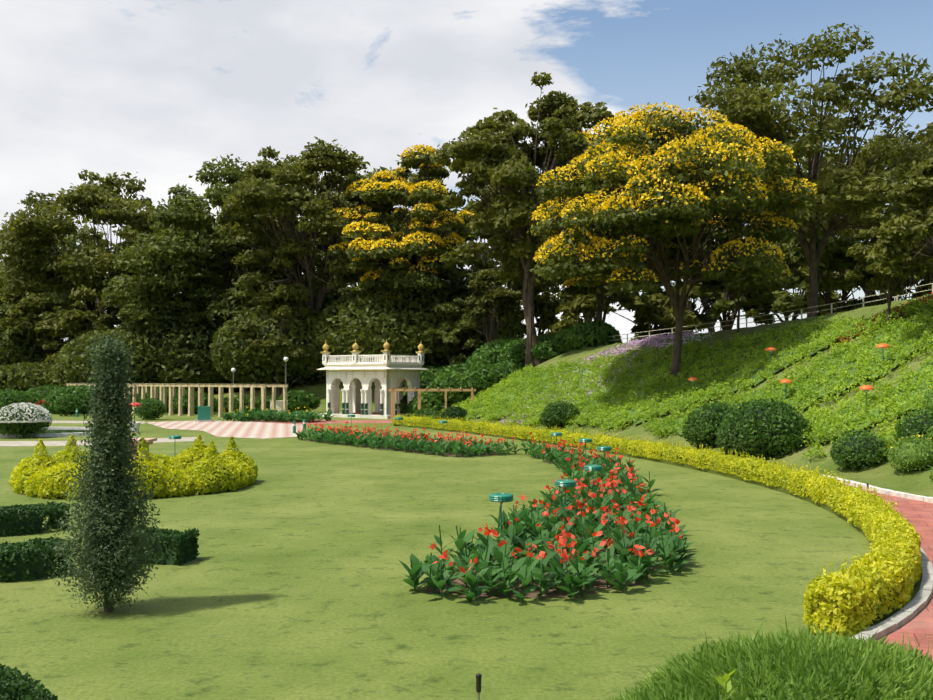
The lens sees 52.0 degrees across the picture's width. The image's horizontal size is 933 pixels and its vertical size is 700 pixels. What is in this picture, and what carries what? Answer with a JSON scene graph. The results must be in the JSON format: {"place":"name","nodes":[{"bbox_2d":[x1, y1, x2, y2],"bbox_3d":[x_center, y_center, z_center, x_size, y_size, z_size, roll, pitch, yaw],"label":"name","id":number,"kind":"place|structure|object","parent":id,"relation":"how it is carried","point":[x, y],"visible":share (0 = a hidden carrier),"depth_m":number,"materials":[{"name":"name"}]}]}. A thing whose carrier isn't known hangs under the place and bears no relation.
{"place":"outdoors","nodes":[
{"label":"outdoors","id":0,"kind":"place"},
{"bbox_2d":[52,421,144,423],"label":"path","id":1,"kind":"structure","parent":0,"point":[141,422],"depth_m":79.81,"materials":[{"name":"beige stone"}]},
{"bbox_2d":[0,437,203,445],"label":"garden path","id":2,"kind":"structure","parent":0,"point":[34,443],"depth_m":55.32,"materials":[{"name":"beige stone"}]},
{"bbox_2d":[130,422,139,432],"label":"statue","id":3,"kind":"object","parent":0,"point":[137,425],"visible":0.67,"depth_m":65.36,"materials":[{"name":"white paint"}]},
{"bbox_2d":[249,420,392,424],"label":"path","id":4,"kind":"structure","parent":0,"point":[341,421],"depth_m":81.62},
{"bbox_2d":[219,406,334,422],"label":"pergola bed plants","id":5,"kind":"object","parent":4,"relation":"on","point":[266,414],"visible":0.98,"depth_m":81.55,"materials":[{"name":"green plant"}]},
{"bbox_2d":[388,387,475,421],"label":"pergola","id":6,"kind":"object","parent":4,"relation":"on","point":[393,390],"visible":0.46,"depth_m":80.34,"materials":[{"name":"brown wood"}]},
{"bbox_2d":[0,294,932,699],"bbox_3d":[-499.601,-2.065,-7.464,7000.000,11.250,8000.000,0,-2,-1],"label":"lawn","id":7,"kind":"structure","parent":0,"point":[288,582],"depth_m":17.11,"materials":[{"name":"green plant"}]},
{"bbox_2d":[1,289,47,335],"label":"tree","id":8,"kind":"object","parent":7,"relation":"on","point":[15,303],"visible":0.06,"depth_m":142.22,"materials":[{"name":"green plant"}]},
{"bbox_2d":[0,402,52,437],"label":"white flower bush","id":9,"kind":"object","parent":7,"relation":"on","point":[23,418],"visible":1,"depth_m":59.24,"materials":[{"name":"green plant"}]},
{"bbox_2d":[0,664,57,699],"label":"bush","id":10,"kind":"object","parent":7,"relation":"on","point":[12,687],"visible":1,"depth_m":8.57,"materials":[{"name":"green plant"}]},
{"bbox_2d":[5,399,55,413],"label":"red flowers","id":11,"kind":"object","parent":7,"relation":"on","point":[43,405],"visible":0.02,"depth_m":98.26,"materials":[{"name":"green plant"}]},
{"bbox_2d":[0,501,71,536],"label":"clipped hedge","id":12,"kind":"object","parent":7,"relation":"on","point":[17,519],"visible":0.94,"depth_m":23.10,"materials":[{"name":"green plant"}]},
{"bbox_2d":[0,536,73,582],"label":"clipped hedge","id":13,"kind":"object","parent":7,"relation":"on","point":[23,560],"visible":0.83,"depth_m":17.88,"materials":[{"name":"green plant"}]},
{"bbox_2d":[0,287,78,356],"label":"tree","id":14,"kind":"object","parent":7,"relation":"on","point":[57,296],"visible":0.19,"depth_m":128.12,"materials":[{"name":"green plant"}]},
{"bbox_2d":[0,296,80,363],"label":"tree","id":15,"kind":"object","parent":7,"relation":"on","point":[32,303],"visible":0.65,"depth_m":123.39,"materials":[{"name":"green plant"}]},
{"bbox_2d":[0,234,83,309],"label":"tree","id":16,"kind":"object","parent":7,"relation":"on","point":[72,244],"depth_m":162.72,"materials":[{"name":"green plant"}]},
{"bbox_2d":[0,427,93,437],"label":"pool kerb","id":17,"kind":"structure","parent":7,"relation":"on","point":[52,435],"depth_m":60.69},
{"bbox_2d":[3,428,89,433],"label":"pool water","id":18,"kind":"structure","parent":17,"relation":"in","point":[59,430],"depth_m":65.79,"materials":[{"name":"grey liquid"}]},
{"bbox_2d":[0,214,117,325],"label":"tree","id":19,"kind":"object","parent":7,"relation":"on","point":[102,242],"visible":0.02,"depth_m":205.38,"materials":[{"name":"green plant"}]},
{"bbox_2d":[53,393,83,415],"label":"round bush","id":20,"kind":"object","parent":7,"relation":"on","point":[66,404],"visible":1,"depth_m":92.77,"materials":[{"name":"green plant"}]},
{"bbox_2d":[44,284,130,362],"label":"tree","id":21,"kind":"object","parent":7,"relation":"on","point":[74,320],"visible":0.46,"depth_m":119.62,"materials":[{"name":"green plant"}]},
{"bbox_2d":[0,169,202,331],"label":"tree","id":22,"kind":"object","parent":7,"relation":"on","point":[32,235],"visible":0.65,"depth_m":131.55,"materials":[{"name":"green plant"}]},
{"bbox_2d":[45,329,169,611],"bbox_3d":[-5.786,1.965,15.535,1.924,4.509,1.736,0,-2,-1],"label":"cypress tree","id":23,"kind":"object","parent":7,"relation":"on","point":[110,552],"visible":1,"depth_m":15.29,"materials":[{"name":"green plant"}]},
{"bbox_2d":[86,250,139,329],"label":"tree","id":24,"kind":"object","parent":7,"relation":"on","point":[101,285],"visible":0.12,"depth_m":127.05,"materials":[{"name":"green plant"}]},
{"bbox_2d":[8,434,258,499],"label":"yellow shrubs","id":25,"kind":"object","parent":7,"relation":"on","point":[195,469],"visible":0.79,"depth_m":31.21,"materials":[{"name":"green"}]},
{"bbox_2d":[127,438,156,458],"bbox_3d":[-11.383,3.909,33.264,0.950,1.635,0.950,0,-2,-1],"label":"bench","id":26,"kind":"object","parent":7,"relation":"on","point":[149,441],"visible":0.17,"depth_m":33.23,"materials":[{"name":"beige stone"}]},
{"bbox_2d":[84,527,199,565],"bbox_3d":[-6.729,4.006,19.691,2.338,0.732,1.205,0,-2,-1],"label":"clipped hedge","id":27,"kind":"object","parent":7,"relation":"on","point":[179,548],"visible":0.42,"depth_m":19.32,"materials":[{"name":"green plant"}]},
{"bbox_2d":[73,196,213,308],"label":"tree","id":28,"kind":"object","parent":7,"relation":"on","point":[198,197],"visible":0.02,"depth_m":192.31,"materials":[{"name":"green plant"}]},
{"bbox_2d":[134,398,165,419],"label":"round bush","id":29,"kind":"object","parent":7,"relation":"on","point":[152,408],"visible":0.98,"depth_m":84.16,"materials":[{"name":"green plant"}]},
{"bbox_2d":[116,279,207,337],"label":"tree","id":30,"kind":"object","parent":7,"relation":"on","point":[190,319],"visible":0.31,"depth_m":115.28,"materials":[{"name":"green plant"}]},
{"bbox_2d":[66,383,287,416],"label":"pergola","id":31,"kind":"object","parent":7,"relation":"on","point":[144,387],"visible":0.5,"depth_m":93.34,"materials":[{"name":"beige paint"}]},
{"bbox_2d":[179,260,240,304],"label":"tree","id":32,"kind":"object","parent":7,"relation":"on","point":[184,300],"depth_m":131.68,"materials":[{"name":"green plant"}]},
{"bbox_2d":[100,154,325,330],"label":"tree","id":33,"kind":"object","parent":7,"relation":"on","point":[191,231],"visible":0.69,"depth_m":115.87,"materials":[{"name":"green plant"}]},
{"bbox_2d":[145,421,302,438],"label":"plaza paving","id":34,"kind":"structure","parent":7,"relation":"on","point":[247,429],"depth_m":70.38,"materials":[{"name":"tile"}]},
{"bbox_2d":[195,406,212,421],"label":"green cabinet","id":35,"kind":"object","parent":34,"relation":"on","point":[204,413],"visible":0.93,"depth_m":81.64,"materials":[{"name":"metal"}]},
{"bbox_2d":[174,210,340,301],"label":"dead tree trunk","id":36,"kind":"object","parent":7,"relation":"on","point":[218,214],"depth_m":180.28,"materials":[{"name":"green plant"}]},
{"bbox_2d":[0,282,524,394],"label":"trees","id":37,"kind":"object","parent":7,"relation":"on","point":[215,351],"visible":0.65,"depth_m":108.48,"materials":[{"name":"green plant"}]},
{"bbox_2d":[232,282,313,395],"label":"small tree","id":38,"kind":"object","parent":7,"relation":"on","point":[297,292],"visible":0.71,"depth_m":105.77,"materials":[{"name":"green plant"}]},
{"bbox_2d":[270,400,287,411],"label":"sign board","id":39,"kind":"object","parent":7,"relation":"on","point":[279,404],"visible":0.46,"depth_m":91.01,"materials":[{"name":"white paint"}]},
{"bbox_2d":[218,136,395,383],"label":"tree","id":40,"kind":"object","parent":7,"relation":"on","point":[263,189],"visible":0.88,"depth_m":108.16,"materials":[{"name":"green plant"}]},
{"bbox_2d":[0,320,622,416],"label":"lit understory shrubs","id":41,"kind":"object","parent":7,"relation":"on","point":[488,365],"visible":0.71,"depth_m":86.32,"materials":[{"name":"green plant"}]},
{"bbox_2d":[295,276,356,307],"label":"tree","id":42,"kind":"object","parent":7,"relation":"on","point":[329,296],"visible":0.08,"depth_m":129.76,"materials":[{"name":"green plant"}]},
{"bbox_2d":[323,280,362,308],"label":"tree","id":43,"kind":"object","parent":7,"relation":"on","point":[336,295],"visible":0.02,"depth_m":132.15,"materials":[{"name":"green plant"}]},
{"bbox_2d":[317,338,429,418],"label":"pavilion","id":44,"kind":"structure","parent":7,"relation":"on","point":[357,377],"depth_m":90.12,"materials":[{"name":"white paint"}]},
{"bbox_2d":[300,166,446,308],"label":"tree","id":45,"kind":"object","parent":7,"relation":"on","point":[369,175],"depth_m":167.24,"materials":[{"name":"green plant"}]},
{"bbox_2d":[322,144,491,386],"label":"tree","id":46,"kind":"object","parent":7,"relation":"on","point":[421,243],"visible":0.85,"depth_m":101.47,"materials":[{"name":"plant"}]},
{"bbox_2d":[294,420,520,456],"bbox_3d":[-3.998,4.668,52.346,4.499,1.206,17.035,1,-2,-38],"label":"canna bed","id":47,"kind":"object","parent":7,"relation":"on","point":[419,442],"visible":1,"depth_m":49.71,"materials":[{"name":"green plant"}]},
{"bbox_2d":[412,407,443,418],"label":"round bush","id":48,"kind":"object","parent":7,"relation":"on","point":[434,413],"visible":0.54,"depth_m":75.65,"materials":[{"name":"green plant"}]},
{"bbox_2d":[410,298,484,364],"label":"tree","id":49,"kind":"object","parent":7,"relation":"on","point":[446,333],"visible":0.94,"depth_m":98.32,"materials":[{"name":"green plant"}]},
{"bbox_2d":[441,406,467,419],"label":"round bush","id":50,"kind":"object","parent":7,"relation":"on","point":[453,412],"visible":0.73,"depth_m":75.72,"materials":[{"name":"green plant"}]},
{"bbox_2d":[405,172,533,285],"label":"tree","id":51,"kind":"object","parent":7,"relation":"on","point":[460,270],"depth_m":160.23,"materials":[{"name":"green plant"}]},
{"bbox_2d":[476,673,481,699],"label":"sprinkler","id":52,"kind":"object","parent":7,"relation":"on","point":[478,682],"visible":1,"depth_m":10.77,"materials":[{"name":"black plastic"}]},
{"bbox_2d":[457,269,520,309],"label":"tree","id":53,"kind":"object","parent":7,"relation":"on","point":[486,292],"visible":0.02,"depth_m":143.30,"materials":[{"name":"green plant"}]},
{"bbox_2d":[462,268,524,342],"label":"tree","id":54,"kind":"object","parent":7,"relation":"on","point":[485,304],"visible":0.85,"depth_m":95.35,"materials":[{"name":"green plant"}]},
{"bbox_2d":[489,493,513,537],"bbox_3d":[0.750,3.747,20.768,0.545,1.245,0.545,0,-2,-1],"label":"disc lamp","id":55,"kind":"object","parent":7,"relation":"on","point":[500,497],"visible":0.92,"depth_m":20.63,"materials":[{"name":"teal metal"}]},
{"bbox_2d":[456,182,559,329],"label":"tree","id":56,"kind":"object","parent":7,"relation":"on","point":[545,315],"visible":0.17,"depth_m":113.37,"materials":[{"name":"green plant"}]},
{"bbox_2d":[430,72,615,366],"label":"tree","id":57,"kind":"object","parent":7,"relation":"on","point":[503,161],"visible":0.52,"depth_m":82.51,"materials":[{"name":"green plant"}]},
{"bbox_2d":[503,263,580,335],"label":"tree","id":58,"kind":"object","parent":7,"relation":"on","point":[553,305],"visible":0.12,"depth_m":120.22,"materials":[{"name":"green plant"}]},
{"bbox_2d":[399,432,696,602],"bbox_3d":[3.455,4.097,31.343,5.707,1.148,31.824,0,-2,7],"label":"canna bed","id":59,"kind":"object","parent":7,"relation":"on","point":[524,532],"visible":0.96,"depth_m":19.17,"materials":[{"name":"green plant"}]},
{"bbox_2d":[554,479,575,522],"bbox_3d":[2.434,3.827,23.572,0.545,1.245,0.545,0,-2,-1],"label":"disc lamp","id":60,"kind":"object","parent":59,"relation":"on","point":[565,483],"visible":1,"depth_m":23.41,"materials":[{"name":"teal metal"}]},
{"bbox_2d":[579,438,591,457],"bbox_3d":[4.926,4.282,39.528,0.545,1.245,0.545,0,-2,-1],"label":"disc lamp","id":61,"kind":"object","parent":59,"relation":"on","point":[585,440],"visible":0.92,"depth_m":39.37,"materials":[{"name":"teal metal"}]},
{"bbox_2d":[584,465,602,491],"bbox_3d":[3.650,3.941,27.556,0.545,1.245,0.545,0,-2,-1],"label":"disc lamp","id":62,"kind":"object","parent":59,"relation":"on","point":[593,468],"visible":0.81,"depth_m":27.38,"materials":[{"name":"teal metal"}]},
{"bbox_2d":[475,172,621,321],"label":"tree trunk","id":63,"kind":"object","parent":7,"relation":"on","point":[589,314],"depth_m":148.85,"materials":[{"name":"green plant"}]},
{"bbox_2d":[550,432,561,449],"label":"disc lamp","id":64,"kind":"object","parent":7,"relation":"on","point":[556,434],"visible":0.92,"depth_m":43.67,"materials":[{"name":"teal metal"}]},
{"bbox_2d":[539,400,581,428],"bbox_3d":[6.466,4.484,64.819,3.194,2.183,2.778,0,-2,-1],"label":"bush","id":65,"kind":"object","parent":7,"relation":"on","point":[557,414],"visible":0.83,"depth_m":63.95,"materials":[{"name":"green plant"}]},
{"bbox_2d":[515,351,643,421],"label":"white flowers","id":66,"kind":"object","parent":7,"relation":"on","point":[634,355],"visible":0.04,"depth_m":69.97,"materials":[{"name":"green plant"}]},
{"bbox_2d":[545,276,651,335],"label":"tree","id":67,"kind":"object","parent":7,"relation":"on","point":[576,305],"visible":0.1,"depth_m":101.61,"materials":[{"name":"green plant"}]},
{"bbox_2d":[502,330,698,422],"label":"purple slope flowers","id":68,"kind":"object","parent":7,"relation":"on","point":[652,340],"visible":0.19,"depth_m":72.60,"materials":[{"name":"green plant"}]},
{"bbox_2d":[597,446,611,472],"bbox_3d":[5.056,4.156,35.101,0.545,1.245,0.545,0,-2,-1],"label":"disc lamp","id":69,"kind":"object","parent":7,"relation":"on","point":[604,448],"visible":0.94,"depth_m":34.95,"materials":[{"name":"teal metal"}]},
{"bbox_2d":[560,130,662,320],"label":"tree","id":70,"kind":"object","parent":7,"relation":"on","point":[570,289],"visible":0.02,"depth_m":91.51,"materials":[{"name":"green plant"}]},
{"bbox_2d":[603,274,690,340],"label":"tree","id":71,"kind":"object","parent":7,"relation":"on","point":[655,324],"visible":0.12,"depth_m":111.12,"materials":[{"name":"green plant"}]},
{"bbox_2d":[579,332,714,398],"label":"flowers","id":72,"kind":"object","parent":7,"relation":"on","point":[703,336],"visible":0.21,"depth_m":68.37,"materials":[{"name":"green plant"}]},
{"bbox_2d":[392,413,922,638],"bbox_3d":[4.258,4.545,45.081,9.480,1.118,62.269,0,-2,-10],"label":"hedge","id":73,"kind":"object","parent":7,"relation":"on","point":[875,586],"visible":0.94,"depth_m":23.42,"materials":[{"name":"green"}]},
{"bbox_2d":[527,101,819,377],"bbox_3d":[13.514,-7.190,62.883,18.842,18.917,19.807,0,-2,-1],"label":"tree","id":74,"kind":"object","parent":7,"relation":"on","point":[654,207],"visible":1,"depth_m":59.18,"materials":[{"name":"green plant"}]},
{"bbox_2d":[440,298,932,464],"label":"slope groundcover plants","id":75,"kind":"object","parent":7,"relation":"on","point":[637,397],"visible":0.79,"depth_m":55.81,"materials":[{"name":"green plant"}]},
{"bbox_2d":[631,235,745,335],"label":"tree","id":76,"kind":"object","parent":7,"relation":"on","point":[659,310],"visible":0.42,"depth_m":102.98,"materials":[{"name":"green plant"}]},
{"bbox_2d":[681,400,737,448],"bbox_3d":[12.904,3.875,48.937,3.957,2.602,3.356,0,-2,-1],"label":"bush","id":77,"kind":"object","parent":7,"relation":"on","point":[701,427],"visible":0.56,"depth_m":48.03,"materials":[{"name":"green plant"}]},
{"bbox_2d":[713,669,736,699],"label":"sapling plant","id":78,"kind":"object","parent":7,"relation":"on","point":[726,688],"visible":1,"depth_m":8.39,"materials":[{"name":"green plant"}]},
{"bbox_2d":[679,225,782,329],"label":"tree","id":79,"kind":"object","parent":7,"relation":"on","point":[723,304],"visible":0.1,"depth_m":102.46,"materials":[{"name":"green plant"}]},
{"bbox_2d":[698,244,776,331],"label":"tree","id":80,"kind":"object","parent":7,"relation":"on","point":[763,299],"visible":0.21,"depth_m":65.95,"materials":[{"name":"green plant"}]},
{"bbox_2d":[669,137,838,332],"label":"tree","id":81,"kind":"object","parent":7,"relation":"on","point":[710,325],"depth_m":130.77,"materials":[{"name":"green plant"}]},
{"bbox_2d":[715,398,811,459],"bbox_3d":[13.749,3.840,43.958,4.916,3.271,4.193,0,-2,-1],"label":"bush","id":82,"kind":"object","parent":7,"relation":"on","point":[761,426],"visible":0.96,"depth_m":42.67,"materials":[{"name":"green plant"}]},
{"bbox_2d":[605,616,932,699],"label":"grass mound","id":83,"kind":"object","parent":7,"relation":"on","point":[820,665],"visible":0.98,"depth_m":9.24,"materials":[{"name":"green plant"}]},
{"bbox_2d":[606,283,932,344],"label":"crest railing","id":84,"kind":"object","parent":7,"relation":"on","point":[720,326],"visible":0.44,"depth_m":66.50,"materials":[{"name":"beige paint"}]},
{"bbox_2d":[780,379,791,398],"bbox_3d":[16.508,2.205,49.434,0.620,1.427,0.620,0,-2,-1],"label":"garden lamp","id":85,"kind":"object","parent":7,"relation":"on","point":[785,381],"visible":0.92,"depth_m":49.29,"materials":[{"name":"green paint"}]},
{"bbox_2d":[742,224,841,323],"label":"tree","id":86,"kind":"object","parent":7,"relation":"on","point":[799,269],"visible":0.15,"depth_m":99.28,"materials":[{"name":"green plant"}]},
{"bbox_2d":[679,23,932,317],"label":"tree","id":87,"kind":"object","parent":7,"relation":"on","point":[749,108],"visible":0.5,"depth_m":70.75,"materials":[{"name":"green plant"}]},
{"bbox_2d":[766,212,873,313],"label":"tree","id":88,"kind":"object","parent":7,"relation":"on","point":[831,259],"visible":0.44,"depth_m":87.80,"materials":[{"name":"green plant"}]},
{"bbox_2d":[770,134,932,304],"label":"tree","id":89,"kind":"object","parent":7,"relation":"on","point":[836,274],"visible":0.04,"depth_m":110.65,"materials":[{"name":"green plant"}]},
{"bbox_2d":[859,385,873,411],"bbox_3d":[17.866,2.276,42.703,0.620,1.427,0.620,0,-2,-1],"label":"garden lamp","id":90,"kind":"object","parent":7,"relation":"on","point":[866,388],"visible":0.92,"depth_m":42.56,"materials":[{"name":"green paint"}]},
{"bbox_2d":[830,408,932,470],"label":"dark shrubs","id":91,"kind":"object","parent":7,"relation":"on","point":[859,451],"visible":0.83,"depth_m":36.29,"materials":[{"name":"green plant"}]},
{"bbox_2d":[876,343,889,360],"bbox_3d":[20.352,0.392,46.739,0.620,1.427,0.620,0,-2,-1],"label":"garden lamp","id":92,"kind":"object","parent":7,"relation":"on","point":[882,346],"visible":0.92,"depth_m":46.60,"materials":[{"name":"green paint"}]},
{"bbox_2d":[837,292,932,341],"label":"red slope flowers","id":93,"kind":"object","parent":7,"relation":"on","point":[929,296],"visible":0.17,"depth_m":53.23,"materials":[{"name":"green plant"}]},
{"bbox_2d":[844,226,926,324],"bbox_3d":[23.006,-3.919,52.293,3.904,5.982,3.820,1,-2,-25],"label":"tree","id":94,"kind":"object","parent":7,"relation":"on","point":[888,282],"visible":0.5,"depth_m":52.15,"materials":[{"name":"green plant"}]},
{"bbox_2d":[880,431,897,453],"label":"slope shrubs","id":95,"kind":"object","parent":7,"relation":"on","point":[887,437],"visible":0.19,"depth_m":36.96,"materials":[{"name":"green plant"}]},
{"bbox_2d":[850,548,932,643],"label":"path kerb","id":96,"kind":"structure","parent":7,"relation":"on","point":[911,609],"depth_m":15.19,"materials":[{"name":"concrete"}]},
{"bbox_2d":[861,273,926,305],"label":"tree","id":97,"kind":"object","parent":7,"relation":"on","point":[878,297],"visible":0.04,"depth_m":91.41,"materials":[{"name":"green plant"}]},
{"bbox_2d":[859,203,932,298],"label":"tree","id":98,"kind":"object","parent":7,"relation":"on","point":[929,286],"visible":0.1,"depth_m":78.28,"materials":[{"name":"green plant"}]},
{"bbox_2d":[865,157,932,277],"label":"tree","id":99,"kind":"object","parent":7,"relation":"on","point":[898,234],"visible":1,"depth_m":46.82,"materials":[{"name":"green plant"}]},
{"bbox_2d":[887,387,932,483],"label":"fine slope shrubs","id":100,"kind":"object","parent":7,"relation":"on","point":[913,453],"visible":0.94,"depth_m":33.75,"materials":[{"name":"green plant"}]},
{"bbox_2d":[914,239,930,281],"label":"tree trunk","id":101,"kind":"object","parent":7,"relation":"on","point":[922,277],"visible":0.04,"depth_m":85.54,"materials":[{"name":"green plant"}]},
{"bbox_2d":[0,0,932,342],"label":"sky","id":102,"kind":"structure","parent":0,"point":[157,90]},
{"bbox_2d":[845,484,932,659],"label":"garden path","id":103,"kind":"structure","parent":0,"point":[915,513],"depth_m":20.47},
{"bbox_2d":[821,474,932,502],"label":"path kerb","id":104,"kind":"structure","parent":103,"relation":"on","point":[902,494],"depth_m":30.53,"materials":[{"name":"white concrete"}]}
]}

